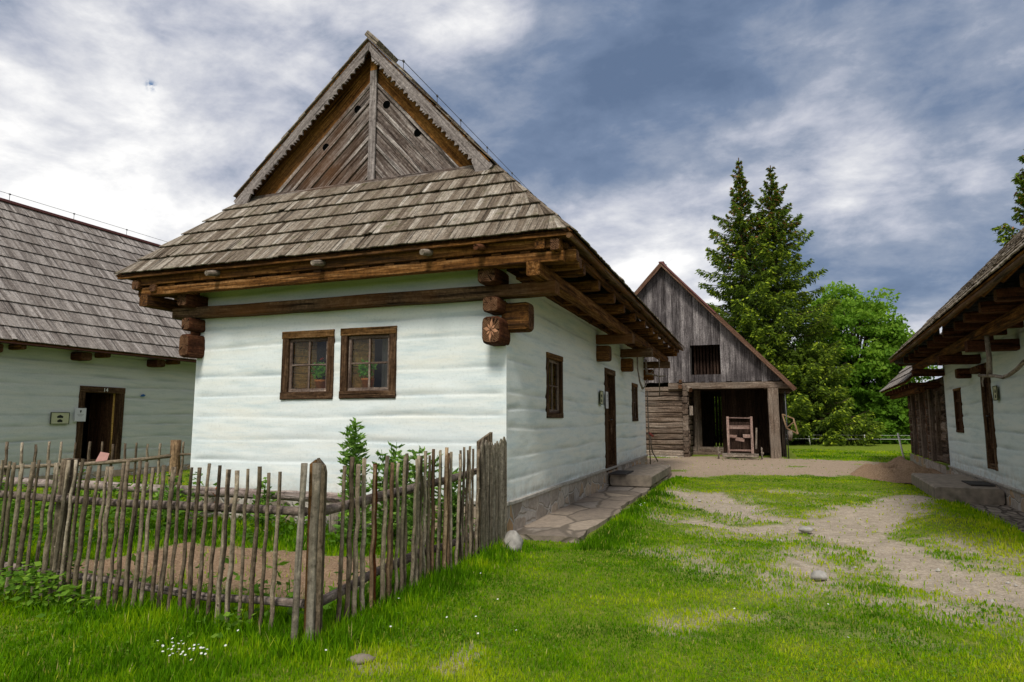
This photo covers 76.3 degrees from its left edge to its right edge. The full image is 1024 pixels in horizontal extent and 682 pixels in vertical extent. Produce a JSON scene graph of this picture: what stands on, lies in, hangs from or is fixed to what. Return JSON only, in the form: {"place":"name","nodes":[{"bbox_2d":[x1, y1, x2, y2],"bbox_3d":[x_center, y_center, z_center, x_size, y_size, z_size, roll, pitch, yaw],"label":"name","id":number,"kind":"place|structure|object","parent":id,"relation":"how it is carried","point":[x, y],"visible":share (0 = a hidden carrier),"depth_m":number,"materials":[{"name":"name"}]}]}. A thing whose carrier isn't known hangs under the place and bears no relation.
{"place":"outdoors","nodes":[
{"label":"outdoors","id":0,"kind":"place"},
{"bbox_2d":[0,448,1023,681],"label":"grass","id":1,"kind":"structure","parent":0,"point":[438,584],"depth_m":4.53,"materials":[{"name":"green plant"}]},
{"bbox_2d":[0,442,1023,681],"bbox_3d":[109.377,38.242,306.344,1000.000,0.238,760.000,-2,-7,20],"label":"ground","id":2,"kind":"structure","parent":0,"point":[908,563],"depth_m":5.96,"materials":[{"name":"green plant"}]},
{"bbox_2d":[0,440,190,500],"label":"picket fence","id":3,"kind":"object","parent":2,"relation":"on","point":[176,460],"visible":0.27,"depth_m":11.63,"materials":[{"name":"brown wood"}]},
{"bbox_2d":[95,452,108,461],"bbox_3d":[-7.239,2.043,11.517,0.210,0.170,0.006,2,-7,-19],"label":"paper tag","id":4,"kind":"object","parent":3,"relation":"hanging from","point":[102,456],"visible":1,"depth_m":11.52,"materials":[{"name":"pink paper"}]},
{"bbox_2d":[0,191,195,478],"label":"grey white house","id":5,"kind":"structure","parent":2,"relation":"on","point":[80,327],"depth_m":16.24,"materials":[{"name":"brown wood"}]},
{"bbox_2d":[50,412,69,423],"bbox_3d":[-10.279,1.755,14.816,0.020,0.270,0.430,-2,-7,20],"label":"plaque","id":6,"kind":"object","parent":5,"relation":"attached to","point":[59,417],"visible":1,"depth_m":14.81,"materials":[{"name":"beige metal"}]},
{"bbox_2d":[74,408,85,420],"bbox_3d":[-10.111,1.728,15.262,0.014,0.310,0.270,-2,-7,20],"label":"notice","id":7,"kind":"object","parent":5,"relation":"attached to","point":[80,414],"visible":1,"depth_m":15.26,"materials":[{"name":"white paper"}]},
{"bbox_2d":[86,394,112,457],"bbox_3d":[-10.323,2.121,16.332,0.792,1.585,0.040,-2,-7,20],"label":"door","id":8,"kind":"structure","parent":5,"relation":"in","point":[101,405],"depth_m":16.31,"materials":[{"name":"brown wood"}]},
{"bbox_2d":[0,560,258,637],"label":"weeds","id":9,"kind":"object","parent":2,"relation":"on","point":[66,589],"visible":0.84,"depth_m":4.84,"materials":[{"name":"green plant"}]},
{"bbox_2d":[0,458,307,628],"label":"picket fence","id":10,"kind":"object","parent":2,"relation":"on","point":[65,499],"visible":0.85,"depth_m":4.76,"materials":[{"name":"brown wood"}]},
{"bbox_2d":[150,472,183,521],"bbox_3d":[-4.578,2.092,8.685,0.391,0.748,0.410,1,-7,-5],"label":"garden plant","id":11,"kind":"object","parent":2,"relation":"on","point":[166,493],"visible":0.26,"depth_m":8.68,"materials":[{"name":"green plant"}]},
{"bbox_2d":[1,477,348,533],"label":"timber log","id":12,"kind":"object","parent":2,"relation":"on","point":[292,495],"visible":0.41,"depth_m":8.66,"materials":[{"name":"brown wood"}]},
{"bbox_2d":[157,637,226,666],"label":"daisies","id":13,"kind":"object","parent":2,"relation":"on","point":[202,652],"visible":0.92,"depth_m":3.80,"materials":[{"name":"white plant"}]},
{"bbox_2d":[0,469,475,618],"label":"garden greenery","id":14,"kind":"object","parent":2,"relation":"on","point":[190,521],"visible":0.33,"depth_m":7.50,"materials":[{"name":"green plant"}]},
{"bbox_2d":[247,479,276,529],"bbox_3d":[-3.144,2.053,8.173,0.360,0.665,0.437,-2,-7,20],"label":"garden plant","id":15,"kind":"object","parent":2,"relation":"on","point":[264,496],"visible":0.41,"depth_m":8.19,"materials":[{"name":"green plant"}]},
{"bbox_2d":[290,458,326,644],"bbox_3d":[-1.286,1.405,4.145,0.160,1.301,0.164,-2,-7,20],"label":"gate post","id":16,"kind":"object","parent":2,"relation":"on","point":[315,560],"visible":0.8,"depth_m":4.13,"materials":[{"name":"grey wood"}]},
{"bbox_2d":[333,417,377,537],"bbox_3d":[-1.769,1.588,7.422,0.537,1.446,0.505,-2,-7,20],"label":"garden plant","id":17,"kind":"object","parent":2,"relation":"on","point":[355,448],"visible":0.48,"depth_m":7.37,"materials":[{"name":"green plant"}]},
{"bbox_2d":[347,653,375,664],"bbox_3d":[-0.886,1.866,3.813,0.175,0.060,0.089,4,-8,-29],"label":"stone","id":18,"kind":"object","parent":2,"relation":"on","point":[360,658],"visible":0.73,"depth_m":3.79,"materials":[{"name":"grey stone"}]},
{"bbox_2d":[367,442,412,539],"bbox_3d":[-1.336,1.707,7.289,0.576,1.182,0.504,1,-7,-12],"label":"garden plant","id":19,"kind":"object","parent":2,"relation":"on","point":[380,485],"visible":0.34,"depth_m":7.23,"materials":[{"name":"green plant"}]},
{"bbox_2d":[114,30,684,531],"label":"white log house","id":20,"kind":"structure","parent":2,"relation":"on","point":[426,254],"depth_m":9.13,"materials":[{"name":"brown wood"}]},
{"bbox_2d":[280,329,334,399],"bbox_3d":[-2.770,0.353,9.232,0.865,0.960,0.458,-2,-7,20],"label":"window","id":21,"kind":"structure","parent":20,"relation":"in","point":[299,348],"depth_m":9.13,"materials":[{"name":"brown wood"}]},
{"bbox_2d":[311,358,325,387],"bbox_3d":[-2.696,0.468,9.138,0.334,0.470,0.182,-2,-7,20],"label":"flower pot","id":22,"kind":"object","parent":20,"relation":"on","point":[319,373],"visible":0.85,"depth_m":9.11,"materials":[{"name":"ceramic"}]},
{"bbox_2d":[356,356,376,387],"bbox_3d":[-1.981,0.426,8.874,0.306,0.490,0.188,0,-7,3],"label":"flower pot","id":23,"kind":"object","parent":20,"relation":"on","point":[361,367],"visible":0.69,"depth_m":8.85,"materials":[{"name":"ceramic"}]},
{"bbox_2d":[339,326,396,398],"bbox_3d":[-1.857,0.313,8.903,0.863,0.959,0.457,-2,-7,20],"label":"window","id":24,"kind":"structure","parent":20,"relation":"in","point":[357,344],"depth_m":8.78,"materials":[{"name":"brown wood"}]},
{"bbox_2d":[545,352,563,417],"bbox_3d":[0.461,0.697,10.037,0.456,0.974,0.842,-2,-7,20],"label":"window","id":25,"kind":"structure","parent":20,"relation":"in","point":[554,363],"depth_m":10.23,"materials":[{"name":"brown wood"}]},
{"bbox_2d":[599,391,603,404],"bbox_3d":[1.772,1.122,12.902,0.020,0.270,0.280,-2,-7,20],"label":"plaque","id":26,"kind":"object","parent":20,"relation":"attached to","point":[601,398],"visible":1,"depth_m":12.89,"materials":[{"name":"beige"}]},
{"bbox_2d":[606,392,607,407],"bbox_3d":[1.950,1.212,13.362,0.014,0.340,0.200,-2,-7,20],"label":"notice","id":27,"kind":"object","parent":20,"relation":"attached to","point":[606,399],"visible":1,"depth_m":13.33,"materials":[{"name":"white paper"}]},
{"bbox_2d":[607,376,611,464],"bbox_3d":[2.009,1.678,13.842,0.131,1.910,0.796,-2,-7,20],"label":"door","id":28,"kind":"structure","parent":20,"relation":"in","point":[608,389],"depth_m":14.11,"materials":[{"name":"brown wood"}]},
{"bbox_2d":[631,383,638,420],"bbox_3d":[2.982,1.593,16.903,0.458,0.971,0.802,-2,-7,20],"label":"window","id":29,"kind":"structure","parent":20,"relation":"in","point":[634,390],"depth_m":17.08,"materials":[{"name":"brown wood"}]},
{"bbox_2d":[637,357,647,388],"bbox_3d":[3.100,0.711,15.594,0.079,0.896,0.503,-5,-9,38],"label":"wooden hook","id":30,"kind":"object","parent":20,"relation":"hanging from","point":[642,387],"visible":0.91,"depth_m":15.49,"materials":[{"name":"brown wood"}]},
{"bbox_2d":[647,391,657,463],"bbox_3d":[3.971,2.511,18.471,0.305,2.181,0.154,-2,-7,20],"label":"wooden rake","id":31,"kind":"object","parent":20,"relation":"attached to","point":[649,435],"visible":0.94,"depth_m":18.45,"materials":[{"name":"brown wood"}]},
{"bbox_2d":[645,358,665,396],"bbox_3d":[3.769,0.944,16.997,0.528,1.020,0.340,-2,-7,20],"label":"branch hanger","id":32,"kind":"object","parent":20,"relation":"hanging from","point":[651,373],"visible":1,"depth_m":16.96,"materials":[{"name":"brown wood"}]},
{"bbox_2d":[323,432,506,625],"bbox_3d":[-0.703,1.541,5.865,0.196,1.382,3.304,-2,-7,20],"label":"picket fence","id":33,"kind":"object","parent":2,"relation":"on","point":[489,471],"visible":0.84,"depth_m":5.51,"materials":[{"name":"brown wood"}]},
{"bbox_2d":[392,446,442,539],"bbox_3d":[-1.018,1.681,7.003,0.527,1.110,0.513,5,-9,-38],"label":"garden plant","id":34,"kind":"object","parent":2,"relation":"on","point":[412,473],"visible":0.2,"depth_m":7.01,"materials":[{"name":"green plant"}]},
{"bbox_2d":[430,467,465,539],"bbox_3d":[-0.655,1.779,6.979,0.441,0.875,0.471,-5,-9,36],"label":"garden plant","id":35,"kind":"object","parent":2,"relation":"on","point":[454,502],"visible":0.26,"depth_m":6.97,"materials":[{"name":"green plant"}]},
{"bbox_2d":[504,530,523,551],"bbox_3d":[0.028,2.170,6.991,0.215,0.272,0.213,6,-9,-41],"label":"boulder","id":36,"kind":"object","parent":2,"relation":"on","point":[514,538],"visible":0.62,"depth_m":6.93,"materials":[{"name":"grey stone"}]},
{"bbox_2d":[237,573,848,650],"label":"daisies","id":37,"kind":"object","parent":2,"relation":"on","point":[497,598],"visible":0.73,"depth_m":4.50,"materials":[{"name":"white plant"}]},
{"bbox_2d":[516,473,671,542],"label":"stone walkway","id":38,"kind":"structure","parent":2,"relation":"on","point":[579,519],"depth_m":9.22,"materials":[{"name":"grey stone"}]},
{"bbox_2d":[610,464,670,486],"bbox_3d":[2.961,3.004,14.684,0.851,0.226,3.320,-2,-7,20],"label":"door step","id":39,"kind":"object","parent":38,"relation":"on","point":[646,475],"depth_m":13.29,"materials":[{"name":"stone"}]},
{"bbox_2d":[608,470,633,474],"bbox_3d":[2.284,2.748,13.607,0.360,0.020,0.950,-2,-7,20],"label":"doormat","id":40,"kind":"object","parent":39,"relation":"on","point":[621,472],"visible":1,"depth_m":13.50,"materials":[{"name":"rubber"}]},
{"bbox_2d":[634,261,796,458],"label":"timber barn","id":41,"kind":"structure","parent":2,"relation":"on","point":[730,366],"depth_m":24.95,"materials":[{"name":"brown wood"}]},
{"bbox_2d":[782,414,798,440],"bbox_3d":[9.963,3.083,23.331,0.534,0.957,0.192,-2,-7,20],"label":"wooden rack","id":42,"kind":"object","parent":41,"relation":"attached to","point":[790,433],"visible":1,"depth_m":23.27,"materials":[{"name":"brown wood"}]},
{"bbox_2d":[718,416,763,458],"bbox_3d":[8.242,3.494,23.554,1.560,1.520,0.897,-2,-7,20],"label":"threshing machine","id":43,"kind":"object","parent":2,"relation":"on","point":[739,436],"visible":1,"depth_m":23.40,"materials":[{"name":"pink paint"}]},
{"bbox_2d":[694,158,822,441],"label":"spruce tree","id":44,"kind":"object","parent":2,"relation":"on","point":[744,253],"visible":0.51,"depth_m":40.02,"materials":[{"name":"green plant"}]},
{"bbox_2d":[714,165,856,443],"bbox_3d":[16.197,-2.152,40.984,9.308,18.350,9.276,-4,-8,32],"label":"spruce tree","id":45,"kind":"object","parent":2,"relation":"on","point":[781,251],"visible":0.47,"depth_m":39.73,"materials":[{"name":"green plant"}]},
{"bbox_2d":[798,526,813,532],"bbox_3d":[3.702,2.382,8.226,0.219,0.080,0.139,3,-7,-21],"label":"stone","id":46,"kind":"object","parent":2,"relation":"on","point":[804,529],"visible":1,"depth_m":8.18,"materials":[{"name":"grey stone"}]},
{"bbox_2d":[715,386,910,443],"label":"hedge undergrowth","id":47,"kind":"object","parent":2,"relation":"on","point":[892,415],"visible":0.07,"depth_m":37.40,"materials":[{"name":"green plant"}]},
{"bbox_2d":[811,570,827,580],"bbox_3d":[2.732,2.087,5.798,0.188,0.083,0.136,5,-9,-37],"label":"stone","id":48,"kind":"object","parent":2,"relation":"on","point":[817,574],"visible":0.98,"depth_m":5.76,"materials":[{"name":"grey stone"}]},
{"bbox_2d":[792,339,859,389],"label":"deciduous tree","id":49,"kind":"object","parent":2,"relation":"on","point":[853,360],"visible":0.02,"depth_m":43.42,"materials":[{"name":"green plant"}]},
{"bbox_2d":[769,347,886,445],"bbox_3d":[16.949,3.608,38.071,7.842,6.286,9.741,-2,-7,20],"label":"deciduous tree","id":50,"kind":"object","parent":2,"relation":"on","point":[819,393],"visible":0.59,"depth_m":35.46,"materials":[{"name":"green plant"}]},
{"bbox_2d":[804,280,926,396],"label":"deciduous tree","id":51,"kind":"object","parent":2,"relation":"on","point":[859,315],"visible":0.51,"depth_m":41.38,"materials":[{"name":"green plant"}]},
{"bbox_2d":[850,456,942,482],"bbox_3d":[9.585,3.145,16.220,2.300,0.544,2.600,-2,-7,20],"label":"dirt heap","id":52,"kind":"object","parent":2,"relation":"on","point":[900,469],"visible":0.66,"depth_m":15.55,"materials":[{"name":"soil"}]},
{"bbox_2d":[897,433,904,457],"bbox_3d":[12.677,3.504,21.203,0.208,1.009,0.058,-2,-7,20],"label":"stake","id":53,"kind":"object","parent":2,"relation":"on","point":[901,448],"visible":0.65,"depth_m":21.20,"materials":[{"name":"grey wood"}]},
{"bbox_2d":[867,328,942,386],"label":"deciduous tree","id":54,"kind":"object","parent":2,"relation":"on","point":[906,337],"visible":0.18,"depth_m":40.58,"materials":[{"name":"green plant"}]},
{"bbox_2d":[879,332,949,473],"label":"log storehouse","id":55,"kind":"structure","parent":2,"relation":"on","point":[928,421],"depth_m":17.64,"materials":[{"name":"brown wood"}]},
{"bbox_2d":[888,227,1023,511],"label":"blue white house","id":56,"kind":"structure","parent":2,"relation":"on","point":[985,436],"depth_m":11.20,"materials":[{"name":"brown wood"}]},
{"bbox_2d":[953,387,963,432],"bbox_3d":[9.868,1.525,14.337,0.107,0.971,0.762,-3,-8,25],"label":"window","id":57,"kind":"structure","parent":56,"relation":"in","point":[958,404],"depth_m":14.49,"materials":[{"name":"brown wood"}]},
{"bbox_2d":[986,379,994,460],"bbox_3d":[8.713,1.360,11.822,0.131,1.720,0.498,-3,-8,25],"label":"door","id":58,"kind":"structure","parent":56,"relation":"in","point":[989,415],"depth_m":11.97,"materials":[{"name":"brown wood"}]},
{"bbox_2d":[992,385,998,400],"bbox_3d":[8.280,0.892,11.159,0.020,0.250,0.260,-3,-8,25],"label":"plaque","id":59,"kind":"object","parent":56,"relation":"attached to","point":[995,393],"visible":1,"depth_m":11.15,"materials":[{"name":"beige"}]},
{"bbox_2d":[978,335,1023,386],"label":"branch hanger","id":60,"kind":"object","parent":56,"relation":"attached to","point":[989,370],"visible":0.98,"depth_m":9.53,"materials":[{"name":"brown wood"}]},
{"bbox_2d":[965,503,1023,531],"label":"cobbled walkway","id":61,"kind":"structure","parent":2,"relation":"on","point":[1009,514],"depth_m":10.04,"materials":[{"name":"grey stone"}]},
{"bbox_2d":[911,473,1004,504],"bbox_3d":[8.521,2.825,12.625,0.991,0.266,3.300,-3,-8,25],"label":"door step","id":62,"kind":"object","parent":61,"relation":"on","point":[950,487],"depth_m":11.30,"materials":[{"name":"stone"}]},
{"bbox_2d":[962,480,995,486],"bbox_3d":[8.456,2.584,11.823,0.360,0.020,0.850,-3,-8,25],"label":"doormat","id":63,"kind":"object","parent":62,"relation":"on","point":[977,483],"visible":1,"depth_m":11.70,"materials":[{"name":"rubber"}]},
{"bbox_2d":[990,149,1023,246],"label":"spruce tree","id":64,"kind":"object","parent":2,"relation":"on","point":[1018,178],"visible":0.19,"depth_m":30.64,"materials":[{"name":"green plant"}]},
{"bbox_2d":[0,0,1023,381],"label":"sky","id":65,"kind":"structure","parent":0,"point":[895,128],"materials":[{"name":"grey"}]},
{"bbox_2d":[665,467,1020,626],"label":"gravel","id":66,"kind":"structure","parent":0,"point":[991,600],"depth_m":6.38,"materials":[{"name":"grey gravel"}]}
]}

